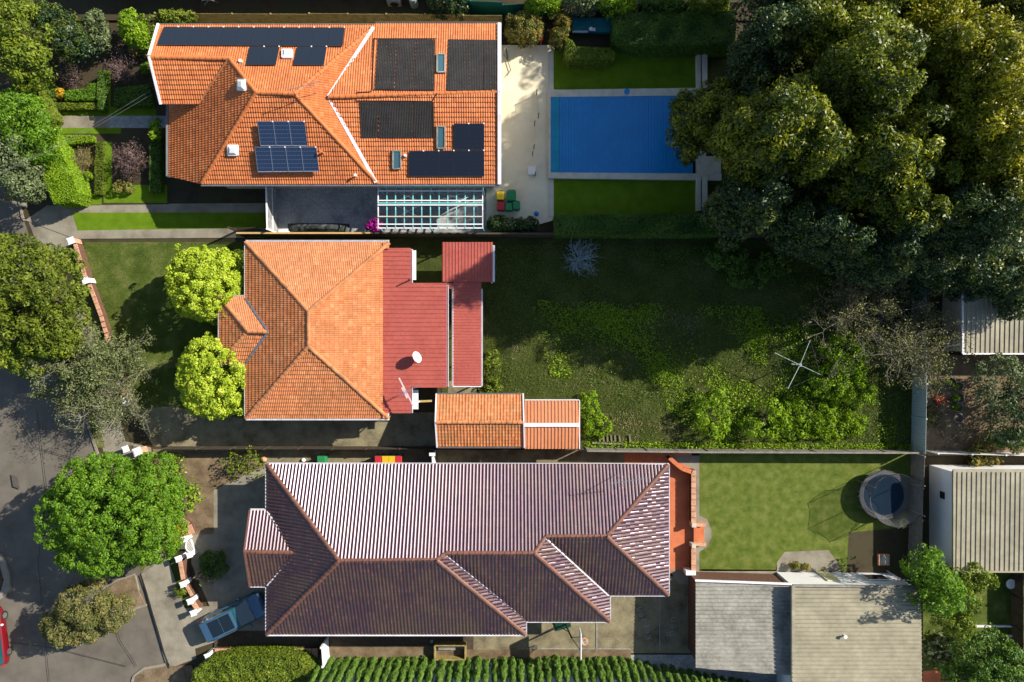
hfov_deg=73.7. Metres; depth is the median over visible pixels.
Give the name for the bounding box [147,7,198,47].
shrub
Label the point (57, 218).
driveway
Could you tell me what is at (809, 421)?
leafy bush
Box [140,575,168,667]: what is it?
gutter line
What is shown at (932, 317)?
straggly tree
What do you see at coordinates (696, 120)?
evergreen tree
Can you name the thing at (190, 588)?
garden wall
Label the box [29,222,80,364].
footpath
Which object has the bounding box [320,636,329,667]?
side gate
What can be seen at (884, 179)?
evergreen tree
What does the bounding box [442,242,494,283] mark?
metal carport
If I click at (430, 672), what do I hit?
pencil pine
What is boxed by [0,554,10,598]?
traffic island
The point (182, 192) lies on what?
ground
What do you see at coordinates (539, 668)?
pencil pine
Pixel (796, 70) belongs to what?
understorey tree
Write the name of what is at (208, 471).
mulch garden
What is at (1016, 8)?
evergreen tree
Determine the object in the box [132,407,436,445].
driveway
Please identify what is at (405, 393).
roof antenna
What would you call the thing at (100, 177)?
hedge
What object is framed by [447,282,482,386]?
metal verandah
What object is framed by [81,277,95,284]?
gate pillar
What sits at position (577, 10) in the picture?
neighbour tree
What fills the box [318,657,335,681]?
pencil pine
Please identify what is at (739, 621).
garage
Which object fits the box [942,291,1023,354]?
shed
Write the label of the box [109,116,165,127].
garden path
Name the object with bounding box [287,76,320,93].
roof antenna
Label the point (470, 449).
timber fence
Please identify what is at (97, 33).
shrub
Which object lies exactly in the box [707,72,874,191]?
evergreen tree
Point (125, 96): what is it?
hedge
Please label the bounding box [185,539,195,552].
arched gate
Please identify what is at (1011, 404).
garden tree
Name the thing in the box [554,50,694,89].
pool lawn
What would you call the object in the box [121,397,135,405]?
gate pillar
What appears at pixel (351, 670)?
pencil pine
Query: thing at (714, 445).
weeds
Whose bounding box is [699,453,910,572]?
lawn
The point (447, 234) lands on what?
timber fence
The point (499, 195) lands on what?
wheelie bin
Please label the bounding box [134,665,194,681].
planting bed
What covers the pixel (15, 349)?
street tree
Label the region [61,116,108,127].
garden path
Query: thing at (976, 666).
garden tree
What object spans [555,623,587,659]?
basketball hoop
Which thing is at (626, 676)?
pencil pine
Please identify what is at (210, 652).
gate pillar
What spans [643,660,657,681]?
pencil pine
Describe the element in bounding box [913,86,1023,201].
evergreen tree
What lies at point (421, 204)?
pergola
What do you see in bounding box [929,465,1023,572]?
shed
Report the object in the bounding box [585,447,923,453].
timber fence
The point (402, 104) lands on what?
tiled house
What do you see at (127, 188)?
shrub
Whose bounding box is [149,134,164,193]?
hedge
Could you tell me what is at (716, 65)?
yard
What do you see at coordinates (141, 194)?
lawn strip
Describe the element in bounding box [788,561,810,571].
shrub
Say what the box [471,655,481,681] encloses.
pencil pine
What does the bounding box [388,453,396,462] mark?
wheelie bin
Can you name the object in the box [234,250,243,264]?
shrub
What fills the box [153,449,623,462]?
side path
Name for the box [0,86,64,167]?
garden tree
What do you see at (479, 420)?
garage
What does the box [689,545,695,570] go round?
garden wall
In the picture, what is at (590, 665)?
pencil pine
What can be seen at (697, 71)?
garden wall
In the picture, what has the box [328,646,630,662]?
garden edge
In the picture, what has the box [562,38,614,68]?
hedge
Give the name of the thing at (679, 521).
patio
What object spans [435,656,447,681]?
pencil pine
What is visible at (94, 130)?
lawn strip
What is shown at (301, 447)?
timber fence
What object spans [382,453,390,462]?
wheelie bin
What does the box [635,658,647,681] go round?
pencil pine
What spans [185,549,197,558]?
gate pillar
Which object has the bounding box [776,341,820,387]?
clothes hoist
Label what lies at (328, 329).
tiled house
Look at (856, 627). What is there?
garage
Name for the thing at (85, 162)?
shrub
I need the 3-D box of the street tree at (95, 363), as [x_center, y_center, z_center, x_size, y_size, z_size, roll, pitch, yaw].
[-29.509,1.851,47.166,8.261,6.969,7.686,13,90,0]
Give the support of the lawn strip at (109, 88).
on the garden bed at (89, 68)
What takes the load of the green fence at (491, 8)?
on the ground at (182, 192)
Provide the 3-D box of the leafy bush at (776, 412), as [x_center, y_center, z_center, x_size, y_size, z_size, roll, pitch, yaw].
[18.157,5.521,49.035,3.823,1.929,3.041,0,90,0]
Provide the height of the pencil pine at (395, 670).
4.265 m
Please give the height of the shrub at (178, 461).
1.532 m
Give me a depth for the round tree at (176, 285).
46.01 m
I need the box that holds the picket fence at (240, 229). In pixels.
[227,227,262,231]
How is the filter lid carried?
on the pool deck
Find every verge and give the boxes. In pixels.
[45,253,104,447]
[71,248,129,408]
[109,463,166,571]
[169,551,191,607]
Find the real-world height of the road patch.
0.001 m
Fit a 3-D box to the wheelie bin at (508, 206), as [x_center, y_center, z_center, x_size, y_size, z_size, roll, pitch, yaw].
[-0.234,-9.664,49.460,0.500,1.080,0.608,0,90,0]
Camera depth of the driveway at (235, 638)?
49.87 m
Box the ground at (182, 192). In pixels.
[0,0,1023,680]
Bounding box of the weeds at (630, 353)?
[512,302,705,388]
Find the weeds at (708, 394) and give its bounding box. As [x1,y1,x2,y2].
[533,307,898,446]
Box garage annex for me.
[525,399,579,448]
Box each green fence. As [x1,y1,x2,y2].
[443,0,502,15]
[502,3,556,16]
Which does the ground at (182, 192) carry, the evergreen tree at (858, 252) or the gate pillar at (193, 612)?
the gate pillar at (193, 612)
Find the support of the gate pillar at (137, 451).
on the footpath at (116, 443)
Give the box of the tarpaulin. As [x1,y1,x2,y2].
[288,223,349,231]
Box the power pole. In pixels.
[0,196,28,207]
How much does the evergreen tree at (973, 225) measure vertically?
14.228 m
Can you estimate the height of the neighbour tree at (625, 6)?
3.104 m
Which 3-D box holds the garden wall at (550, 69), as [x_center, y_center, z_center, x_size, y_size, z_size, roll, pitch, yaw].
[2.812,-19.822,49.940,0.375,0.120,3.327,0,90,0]
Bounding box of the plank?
[592,442,622,444]
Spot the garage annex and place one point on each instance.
(552, 423)
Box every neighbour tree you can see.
[426,0,472,20]
[523,0,568,19]
[555,0,600,17]
[596,0,638,20]
[639,0,686,14]
[686,0,729,16]
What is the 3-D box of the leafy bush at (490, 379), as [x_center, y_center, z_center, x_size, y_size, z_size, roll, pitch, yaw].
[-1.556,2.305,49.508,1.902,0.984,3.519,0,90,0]
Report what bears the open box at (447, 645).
on the ground at (182, 192)
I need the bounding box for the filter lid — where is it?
[528,166,535,174]
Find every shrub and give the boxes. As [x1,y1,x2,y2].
[42,79,57,100]
[53,62,85,89]
[55,87,64,98]
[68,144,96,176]
[81,7,114,54]
[83,171,93,180]
[97,44,142,87]
[109,136,152,180]
[112,179,135,193]
[117,7,151,50]
[127,44,147,57]
[139,62,151,75]
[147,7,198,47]
[148,117,162,140]
[165,454,189,480]
[173,476,205,511]
[173,583,187,597]
[198,550,228,579]
[219,445,265,479]
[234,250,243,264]
[364,217,382,231]
[486,214,539,238]
[503,10,544,48]
[548,9,572,51]
[559,236,597,276]
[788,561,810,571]
[922,629,964,666]
[926,376,945,427]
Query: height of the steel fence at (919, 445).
1.860 m
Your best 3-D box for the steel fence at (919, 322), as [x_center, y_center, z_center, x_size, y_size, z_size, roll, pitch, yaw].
[29.241,-1.642,49.070,0.100,1.860,9.328,0,90,0]
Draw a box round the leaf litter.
[931,358,1023,447]
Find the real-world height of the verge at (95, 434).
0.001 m
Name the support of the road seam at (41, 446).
on the road
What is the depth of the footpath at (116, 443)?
49.99 m
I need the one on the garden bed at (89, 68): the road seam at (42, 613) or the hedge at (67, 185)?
the hedge at (67, 185)
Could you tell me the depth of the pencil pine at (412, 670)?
47.87 m
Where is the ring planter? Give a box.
[953,413,963,422]
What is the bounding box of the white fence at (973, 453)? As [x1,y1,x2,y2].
[926,450,1023,455]
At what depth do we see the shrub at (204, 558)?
49.16 m
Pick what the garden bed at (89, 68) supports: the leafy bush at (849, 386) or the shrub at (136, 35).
the shrub at (136, 35)
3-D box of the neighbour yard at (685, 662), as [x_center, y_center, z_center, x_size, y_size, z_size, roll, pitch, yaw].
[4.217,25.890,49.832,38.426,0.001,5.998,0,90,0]
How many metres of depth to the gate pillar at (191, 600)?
49.10 m
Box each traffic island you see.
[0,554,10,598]
[0,569,3,590]
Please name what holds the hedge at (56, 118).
on the garden bed at (89, 68)
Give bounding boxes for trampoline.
[856,467,923,527]
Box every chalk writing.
[637,607,651,639]
[667,617,674,635]
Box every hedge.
[11,67,63,132]
[39,134,92,208]
[54,102,99,111]
[61,135,96,145]
[64,83,99,102]
[94,142,106,195]
[96,70,108,112]
[113,84,156,108]
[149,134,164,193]
[191,644,320,681]
[552,212,721,239]
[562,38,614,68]
[609,9,735,57]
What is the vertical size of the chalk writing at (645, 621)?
0.004 m
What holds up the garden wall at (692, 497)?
on the ground at (182, 192)
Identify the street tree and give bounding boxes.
[0,232,91,352]
[0,332,84,380]
[23,309,156,423]
[33,451,188,578]
[38,353,176,446]
[38,576,136,648]
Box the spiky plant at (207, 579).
[194,569,218,585]
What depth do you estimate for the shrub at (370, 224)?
48.49 m
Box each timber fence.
[154,12,501,26]
[161,446,433,449]
[235,232,374,237]
[372,232,564,237]
[432,446,583,450]
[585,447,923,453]
[908,454,925,578]
[1010,573,1023,681]
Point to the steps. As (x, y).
(698, 534)
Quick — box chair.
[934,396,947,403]
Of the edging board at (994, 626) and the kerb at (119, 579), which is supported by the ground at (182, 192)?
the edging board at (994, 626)
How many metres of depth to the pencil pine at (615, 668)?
47.85 m
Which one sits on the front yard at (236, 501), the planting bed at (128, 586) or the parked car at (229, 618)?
the parked car at (229, 618)
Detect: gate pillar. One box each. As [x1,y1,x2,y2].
[66,236,81,244]
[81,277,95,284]
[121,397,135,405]
[121,445,133,452]
[132,446,147,456]
[174,552,185,562]
[179,577,191,587]
[181,534,191,541]
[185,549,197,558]
[186,593,198,604]
[189,608,201,616]
[204,648,214,659]
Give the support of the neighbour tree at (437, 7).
on the ground at (182, 192)
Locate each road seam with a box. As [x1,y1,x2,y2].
[36,409,45,481]
[38,567,49,681]
[59,649,126,666]
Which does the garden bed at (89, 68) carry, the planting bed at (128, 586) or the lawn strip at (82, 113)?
the lawn strip at (82, 113)
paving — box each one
[448,381,476,392]
[706,156,720,173]
[923,670,947,681]
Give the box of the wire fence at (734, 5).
[617,2,740,11]
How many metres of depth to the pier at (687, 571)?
49.06 m
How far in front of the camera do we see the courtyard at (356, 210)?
49.94 m
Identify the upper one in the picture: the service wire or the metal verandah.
the service wire
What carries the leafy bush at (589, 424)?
on the backyard
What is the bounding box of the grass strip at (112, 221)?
[73,213,264,229]
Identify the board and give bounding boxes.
[278,229,289,231]
[976,625,1011,626]
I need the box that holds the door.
[815,571,839,580]
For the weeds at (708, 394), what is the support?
on the backyard
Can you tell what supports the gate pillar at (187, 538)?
on the ground at (182, 192)
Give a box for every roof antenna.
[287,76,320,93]
[399,378,418,405]
[608,474,647,489]
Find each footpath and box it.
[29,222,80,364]
[74,288,169,661]
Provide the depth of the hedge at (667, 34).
48.12 m
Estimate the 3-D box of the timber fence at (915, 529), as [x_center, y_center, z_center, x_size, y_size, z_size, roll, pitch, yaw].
[29.003,12.651,49.095,0.134,1.811,9.052,2,90,0]
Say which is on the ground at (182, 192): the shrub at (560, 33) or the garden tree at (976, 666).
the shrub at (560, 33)
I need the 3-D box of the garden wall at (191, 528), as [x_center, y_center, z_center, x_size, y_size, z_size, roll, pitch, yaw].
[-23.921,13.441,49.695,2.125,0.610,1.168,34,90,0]
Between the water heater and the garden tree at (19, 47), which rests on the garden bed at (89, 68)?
the garden tree at (19, 47)
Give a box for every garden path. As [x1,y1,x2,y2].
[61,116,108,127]
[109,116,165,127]
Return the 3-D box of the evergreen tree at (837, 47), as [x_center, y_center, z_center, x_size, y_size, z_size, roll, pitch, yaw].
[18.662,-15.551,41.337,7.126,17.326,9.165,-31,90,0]
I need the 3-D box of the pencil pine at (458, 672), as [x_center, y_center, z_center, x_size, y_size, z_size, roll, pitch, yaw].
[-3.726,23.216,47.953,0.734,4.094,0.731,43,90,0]
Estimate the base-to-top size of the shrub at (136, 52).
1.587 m
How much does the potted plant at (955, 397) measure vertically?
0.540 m
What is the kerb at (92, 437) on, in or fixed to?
on the road
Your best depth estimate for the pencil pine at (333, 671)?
47.86 m
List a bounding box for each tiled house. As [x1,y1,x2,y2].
[147,22,500,188]
[218,240,448,419]
[243,462,669,635]
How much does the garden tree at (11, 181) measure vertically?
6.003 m
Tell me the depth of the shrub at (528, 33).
48.31 m
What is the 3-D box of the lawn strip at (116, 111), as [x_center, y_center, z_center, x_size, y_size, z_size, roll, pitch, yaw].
[-27.671,-16.799,49.912,3.327,0.001,0.656,0,90,0]
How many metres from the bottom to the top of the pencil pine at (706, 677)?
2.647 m
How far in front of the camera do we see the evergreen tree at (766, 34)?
39.35 m
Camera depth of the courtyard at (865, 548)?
49.85 m
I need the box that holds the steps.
[692,522,705,545]
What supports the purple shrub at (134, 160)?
on the garden bed at (89, 68)
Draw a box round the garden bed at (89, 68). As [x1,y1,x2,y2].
[39,30,168,204]
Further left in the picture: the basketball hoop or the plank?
the basketball hoop
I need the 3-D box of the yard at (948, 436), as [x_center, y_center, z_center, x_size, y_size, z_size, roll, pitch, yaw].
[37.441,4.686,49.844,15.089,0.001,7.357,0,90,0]
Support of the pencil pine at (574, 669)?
on the ground at (182, 192)
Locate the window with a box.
[861,575,889,579]
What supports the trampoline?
on the ground at (182, 192)
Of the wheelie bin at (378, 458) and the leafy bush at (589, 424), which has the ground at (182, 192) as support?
the wheelie bin at (378, 458)
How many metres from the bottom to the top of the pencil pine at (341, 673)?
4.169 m
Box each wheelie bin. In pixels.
[317,453,328,462]
[375,453,383,462]
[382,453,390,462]
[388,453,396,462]
[395,453,402,462]
[496,191,503,200]
[497,201,504,211]
[505,202,511,211]
[507,190,515,201]
[513,201,519,210]
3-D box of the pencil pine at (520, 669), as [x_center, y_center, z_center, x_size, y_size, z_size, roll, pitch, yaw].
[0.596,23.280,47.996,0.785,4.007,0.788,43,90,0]
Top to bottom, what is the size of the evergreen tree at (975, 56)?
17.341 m
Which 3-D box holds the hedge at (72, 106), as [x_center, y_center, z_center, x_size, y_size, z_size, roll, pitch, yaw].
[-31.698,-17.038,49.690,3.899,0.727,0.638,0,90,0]
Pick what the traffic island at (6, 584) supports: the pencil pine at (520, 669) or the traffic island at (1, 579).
the traffic island at (1, 579)
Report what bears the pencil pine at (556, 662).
on the ground at (182, 192)
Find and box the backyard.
[246,238,912,448]
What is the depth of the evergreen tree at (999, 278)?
45.33 m
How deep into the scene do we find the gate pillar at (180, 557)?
48.93 m
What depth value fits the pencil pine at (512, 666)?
47.89 m
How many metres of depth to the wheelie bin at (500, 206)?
48.95 m
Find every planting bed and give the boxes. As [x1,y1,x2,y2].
[103,576,145,610]
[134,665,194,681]
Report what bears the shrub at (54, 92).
on the garden bed at (89, 68)
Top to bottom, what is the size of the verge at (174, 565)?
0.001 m
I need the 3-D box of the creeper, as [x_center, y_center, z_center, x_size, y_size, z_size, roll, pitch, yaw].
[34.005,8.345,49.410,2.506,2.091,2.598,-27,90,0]
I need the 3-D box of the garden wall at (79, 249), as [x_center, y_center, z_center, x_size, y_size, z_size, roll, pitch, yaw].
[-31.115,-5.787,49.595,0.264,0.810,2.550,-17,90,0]
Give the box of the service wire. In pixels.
[6,93,145,169]
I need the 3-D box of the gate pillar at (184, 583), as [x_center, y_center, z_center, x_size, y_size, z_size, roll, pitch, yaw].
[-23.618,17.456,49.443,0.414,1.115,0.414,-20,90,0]
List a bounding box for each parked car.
[0,606,12,666]
[197,592,264,642]
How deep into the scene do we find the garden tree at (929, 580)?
45.35 m
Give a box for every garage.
[435,393,524,447]
[688,572,799,674]
[777,571,922,681]
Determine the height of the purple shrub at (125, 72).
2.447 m
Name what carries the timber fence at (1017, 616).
on the ground at (182, 192)
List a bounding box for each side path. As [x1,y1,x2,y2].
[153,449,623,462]
[664,456,841,583]
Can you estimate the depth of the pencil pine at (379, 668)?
47.92 m
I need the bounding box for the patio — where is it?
[624,452,691,573]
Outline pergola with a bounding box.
[377,186,484,232]
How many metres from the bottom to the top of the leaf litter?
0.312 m
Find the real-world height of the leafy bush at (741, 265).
1.565 m
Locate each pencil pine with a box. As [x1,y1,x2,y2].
[309,657,321,681]
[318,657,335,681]
[326,657,343,681]
[335,655,351,681]
[344,656,360,681]
[354,657,369,681]
[362,656,378,681]
[371,656,386,681]
[381,657,395,681]
[389,656,403,681]
[398,656,411,681]
[406,656,420,681]
[416,655,428,681]
[424,656,436,681]
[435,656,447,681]
[445,661,455,681]
[454,656,463,681]
[462,657,472,681]
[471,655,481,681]
[481,658,490,681]
[490,658,499,681]
[498,656,508,681]
[508,656,516,681]
[515,656,525,681]
[525,657,535,681]
[534,657,544,681]
[542,655,552,681]
[551,654,562,681]
[560,656,570,681]
[568,655,579,681]
[577,656,588,681]
[585,657,596,681]
[593,656,605,681]
[601,656,613,681]
[609,655,622,681]
[618,656,630,681]
[626,657,639,681]
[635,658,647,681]
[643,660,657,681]
[653,664,664,681]
[660,663,673,681]
[669,664,681,681]
[678,667,690,681]
[686,669,698,681]
[695,670,705,681]
[702,672,712,681]
[711,673,720,681]
[719,675,726,681]
[728,677,736,681]
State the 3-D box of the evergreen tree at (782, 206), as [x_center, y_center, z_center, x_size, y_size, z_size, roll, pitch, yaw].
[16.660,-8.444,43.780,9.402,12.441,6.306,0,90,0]
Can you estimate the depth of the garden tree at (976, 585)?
46.59 m
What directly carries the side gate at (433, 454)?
on the ground at (182, 192)
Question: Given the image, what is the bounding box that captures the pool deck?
[486,45,553,223]
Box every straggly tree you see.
[784,272,962,389]
[847,291,982,409]
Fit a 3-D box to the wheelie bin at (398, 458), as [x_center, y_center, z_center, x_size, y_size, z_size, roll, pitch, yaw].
[-8.154,8.495,49.460,0.500,1.080,0.608,0,90,0]
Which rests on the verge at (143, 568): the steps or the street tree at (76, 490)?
the street tree at (76, 490)
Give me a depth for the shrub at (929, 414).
49.37 m
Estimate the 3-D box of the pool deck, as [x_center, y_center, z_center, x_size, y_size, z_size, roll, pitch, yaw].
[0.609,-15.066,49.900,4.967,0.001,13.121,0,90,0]
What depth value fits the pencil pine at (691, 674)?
48.88 m
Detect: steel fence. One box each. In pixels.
[911,284,926,382]
[911,383,927,453]
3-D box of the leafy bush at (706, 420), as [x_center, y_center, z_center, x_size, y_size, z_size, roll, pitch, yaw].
[14.351,5.008,48.805,3.030,2.391,4.240,0,90,0]
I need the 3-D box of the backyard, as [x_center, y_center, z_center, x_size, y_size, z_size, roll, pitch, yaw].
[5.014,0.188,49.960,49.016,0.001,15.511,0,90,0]
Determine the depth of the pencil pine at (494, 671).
47.97 m
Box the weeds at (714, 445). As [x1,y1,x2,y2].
[584,441,912,449]
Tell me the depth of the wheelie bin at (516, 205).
48.94 m
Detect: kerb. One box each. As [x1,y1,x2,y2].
[17,193,25,221]
[37,260,106,482]
[102,573,134,589]
[108,604,146,612]
[131,663,166,681]
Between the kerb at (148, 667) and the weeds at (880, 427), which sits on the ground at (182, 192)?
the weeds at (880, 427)
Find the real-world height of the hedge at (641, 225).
2.225 m
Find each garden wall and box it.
[73,243,92,277]
[88,284,129,395]
[171,517,196,534]
[178,557,189,579]
[185,582,196,596]
[191,598,202,609]
[215,647,319,657]
[548,47,552,89]
[548,179,552,216]
[666,455,692,473]
[689,468,695,522]
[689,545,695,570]
[695,54,700,88]
[695,176,700,211]
[701,54,706,87]
[701,176,706,210]
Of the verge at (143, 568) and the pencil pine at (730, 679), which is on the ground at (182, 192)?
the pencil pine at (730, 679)
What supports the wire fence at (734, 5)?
on the ground at (182, 192)
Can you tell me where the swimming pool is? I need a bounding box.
[548,87,721,180]
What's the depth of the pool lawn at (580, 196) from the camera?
49.89 m
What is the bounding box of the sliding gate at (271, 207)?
[265,186,277,231]
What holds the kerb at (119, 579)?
on the road
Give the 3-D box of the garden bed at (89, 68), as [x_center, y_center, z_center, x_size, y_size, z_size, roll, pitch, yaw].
[-29.873,-16.518,49.936,9.606,0.001,13.215,0,90,0]
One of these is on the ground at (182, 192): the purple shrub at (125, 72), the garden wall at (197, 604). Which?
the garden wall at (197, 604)
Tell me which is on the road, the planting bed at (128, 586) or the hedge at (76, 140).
the planting bed at (128, 586)
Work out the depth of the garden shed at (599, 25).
49.25 m
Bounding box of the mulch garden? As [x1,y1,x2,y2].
[154,452,266,549]
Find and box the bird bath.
[1006,579,1014,588]
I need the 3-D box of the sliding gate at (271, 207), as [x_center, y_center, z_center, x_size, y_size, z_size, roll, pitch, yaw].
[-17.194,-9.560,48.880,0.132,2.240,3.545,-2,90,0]
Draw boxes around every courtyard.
[276,189,377,231]
[379,189,505,232]
[846,527,910,578]
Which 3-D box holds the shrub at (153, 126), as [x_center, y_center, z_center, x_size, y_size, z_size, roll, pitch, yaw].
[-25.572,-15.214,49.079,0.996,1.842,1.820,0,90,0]
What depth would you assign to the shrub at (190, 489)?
49.18 m
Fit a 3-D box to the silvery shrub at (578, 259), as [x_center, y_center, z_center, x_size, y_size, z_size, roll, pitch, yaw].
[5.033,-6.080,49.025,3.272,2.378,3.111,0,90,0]
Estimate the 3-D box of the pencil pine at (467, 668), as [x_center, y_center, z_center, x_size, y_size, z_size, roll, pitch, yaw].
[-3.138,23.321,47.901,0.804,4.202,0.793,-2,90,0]
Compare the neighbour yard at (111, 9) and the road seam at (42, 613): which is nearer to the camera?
the road seam at (42, 613)
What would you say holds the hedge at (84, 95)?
on the garden bed at (89, 68)
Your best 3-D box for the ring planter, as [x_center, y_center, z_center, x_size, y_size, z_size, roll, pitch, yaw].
[32.521,5.600,49.850,0.720,0.300,0.720,0,90,0]
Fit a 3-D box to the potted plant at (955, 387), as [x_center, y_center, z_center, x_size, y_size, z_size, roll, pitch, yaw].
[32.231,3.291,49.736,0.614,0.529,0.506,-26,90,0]
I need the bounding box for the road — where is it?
[0,182,165,681]
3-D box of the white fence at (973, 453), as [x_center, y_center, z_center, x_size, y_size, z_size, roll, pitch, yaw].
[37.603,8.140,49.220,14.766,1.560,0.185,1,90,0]
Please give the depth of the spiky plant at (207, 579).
49.34 m
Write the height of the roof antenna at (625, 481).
2.415 m
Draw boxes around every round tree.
[164,243,243,325]
[174,331,245,419]
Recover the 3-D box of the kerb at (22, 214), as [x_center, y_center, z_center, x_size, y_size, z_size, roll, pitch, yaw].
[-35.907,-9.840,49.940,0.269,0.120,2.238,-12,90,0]
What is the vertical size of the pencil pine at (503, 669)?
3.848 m
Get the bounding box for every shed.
[572,0,611,33]
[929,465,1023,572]
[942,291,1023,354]
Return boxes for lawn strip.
[60,128,120,133]
[61,111,110,115]
[89,194,101,204]
[103,71,110,110]
[104,141,166,202]
[111,107,155,115]
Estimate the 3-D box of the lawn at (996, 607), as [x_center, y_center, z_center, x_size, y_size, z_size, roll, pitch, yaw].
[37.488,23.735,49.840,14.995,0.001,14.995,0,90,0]
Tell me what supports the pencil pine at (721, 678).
on the ground at (182, 192)
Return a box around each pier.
[683,567,695,574]
[689,520,695,526]
[689,541,695,547]
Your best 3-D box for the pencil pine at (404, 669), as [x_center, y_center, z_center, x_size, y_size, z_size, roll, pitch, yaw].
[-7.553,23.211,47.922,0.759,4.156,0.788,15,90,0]
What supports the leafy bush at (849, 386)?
on the backyard
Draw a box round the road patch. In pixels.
[11,474,19,488]
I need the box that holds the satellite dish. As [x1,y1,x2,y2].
[413,352,421,362]
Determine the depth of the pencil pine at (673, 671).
48.53 m
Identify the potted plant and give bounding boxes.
[950,382,959,389]
[952,394,960,400]
[952,403,959,410]
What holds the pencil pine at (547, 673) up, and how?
on the ground at (182, 192)
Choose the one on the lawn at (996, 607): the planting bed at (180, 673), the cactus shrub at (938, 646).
the cactus shrub at (938, 646)
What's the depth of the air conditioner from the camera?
49.37 m
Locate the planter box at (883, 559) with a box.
[877,554,889,564]
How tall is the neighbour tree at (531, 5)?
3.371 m
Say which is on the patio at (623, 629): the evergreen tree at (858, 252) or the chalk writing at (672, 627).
the chalk writing at (672, 627)
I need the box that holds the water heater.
[409,0,417,8]
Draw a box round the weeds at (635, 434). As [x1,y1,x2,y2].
[595,409,678,446]
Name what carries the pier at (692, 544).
on the ground at (182, 192)
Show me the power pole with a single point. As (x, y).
(14, 202)
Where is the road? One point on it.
(22, 460)
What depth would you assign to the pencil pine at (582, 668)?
47.80 m
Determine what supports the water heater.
on the ground at (182, 192)
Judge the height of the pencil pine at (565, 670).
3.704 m
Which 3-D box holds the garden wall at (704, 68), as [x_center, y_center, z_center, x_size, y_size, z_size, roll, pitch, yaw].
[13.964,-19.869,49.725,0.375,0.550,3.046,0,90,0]
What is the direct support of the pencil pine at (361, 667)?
on the ground at (182, 192)
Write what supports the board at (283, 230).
on the courtyard at (356, 210)
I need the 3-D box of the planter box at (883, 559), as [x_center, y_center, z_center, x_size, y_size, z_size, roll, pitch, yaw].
[27.038,15.909,49.778,0.780,0.445,0.780,0,90,0]
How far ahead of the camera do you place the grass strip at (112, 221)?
49.95 m
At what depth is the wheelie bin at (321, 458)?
48.94 m
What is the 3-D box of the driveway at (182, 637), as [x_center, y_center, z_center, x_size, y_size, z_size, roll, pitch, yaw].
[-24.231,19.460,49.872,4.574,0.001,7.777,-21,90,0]
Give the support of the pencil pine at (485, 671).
on the ground at (182, 192)
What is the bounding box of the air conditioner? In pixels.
[386,0,401,6]
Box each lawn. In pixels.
[83,242,243,417]
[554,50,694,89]
[554,179,697,214]
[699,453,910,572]
[923,563,1023,681]
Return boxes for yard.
[38,0,763,19]
[191,466,264,630]
[315,655,776,681]
[706,37,865,233]
[922,355,1023,455]
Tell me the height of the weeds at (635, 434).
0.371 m
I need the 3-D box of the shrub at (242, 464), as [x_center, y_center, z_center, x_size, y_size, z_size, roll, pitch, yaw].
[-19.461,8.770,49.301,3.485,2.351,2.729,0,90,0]
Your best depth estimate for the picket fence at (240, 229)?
49.23 m
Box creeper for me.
[963,437,1003,466]
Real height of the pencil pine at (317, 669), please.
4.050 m
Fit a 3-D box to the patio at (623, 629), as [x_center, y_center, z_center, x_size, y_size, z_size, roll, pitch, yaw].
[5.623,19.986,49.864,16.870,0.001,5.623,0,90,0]
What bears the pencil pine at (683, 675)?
on the ground at (182, 192)
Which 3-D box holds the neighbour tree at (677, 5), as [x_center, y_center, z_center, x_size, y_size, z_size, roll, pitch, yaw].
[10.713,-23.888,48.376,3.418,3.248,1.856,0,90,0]
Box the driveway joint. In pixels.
[526,596,659,650]
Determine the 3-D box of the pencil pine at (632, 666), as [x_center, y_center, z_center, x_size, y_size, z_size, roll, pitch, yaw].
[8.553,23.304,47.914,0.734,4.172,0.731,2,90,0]
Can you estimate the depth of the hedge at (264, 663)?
48.06 m
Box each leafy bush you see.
[478,349,503,392]
[579,390,612,439]
[691,381,731,440]
[701,241,790,289]
[737,397,792,439]
[766,385,868,441]
[807,325,877,409]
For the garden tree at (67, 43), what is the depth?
47.02 m
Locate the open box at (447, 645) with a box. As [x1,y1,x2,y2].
[434,641,465,660]
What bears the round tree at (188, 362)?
on the lawn at (128, 283)
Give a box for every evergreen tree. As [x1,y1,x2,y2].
[664,73,751,166]
[700,166,853,258]
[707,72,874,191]
[720,0,832,103]
[768,202,933,288]
[779,0,939,137]
[805,100,963,236]
[831,0,1023,30]
[896,0,1023,131]
[903,162,1023,263]
[903,240,1023,321]
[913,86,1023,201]
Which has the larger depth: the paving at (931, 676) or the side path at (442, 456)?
the side path at (442, 456)
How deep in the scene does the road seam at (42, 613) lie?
49.82 m
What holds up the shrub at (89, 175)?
on the garden bed at (89, 68)
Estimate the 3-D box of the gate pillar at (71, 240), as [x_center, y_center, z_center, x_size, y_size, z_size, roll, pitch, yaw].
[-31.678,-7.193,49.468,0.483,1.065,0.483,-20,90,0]
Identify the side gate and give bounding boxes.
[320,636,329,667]
[429,450,435,462]
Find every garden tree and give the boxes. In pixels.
[0,0,57,90]
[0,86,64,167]
[0,129,48,204]
[25,0,98,64]
[897,543,976,617]
[928,561,999,643]
[938,622,1023,681]
[970,352,1023,445]
[984,424,1023,454]
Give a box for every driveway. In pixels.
[26,203,264,238]
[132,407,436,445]
[141,557,213,665]
[214,631,472,654]
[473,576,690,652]
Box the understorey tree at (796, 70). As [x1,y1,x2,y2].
[723,5,934,118]

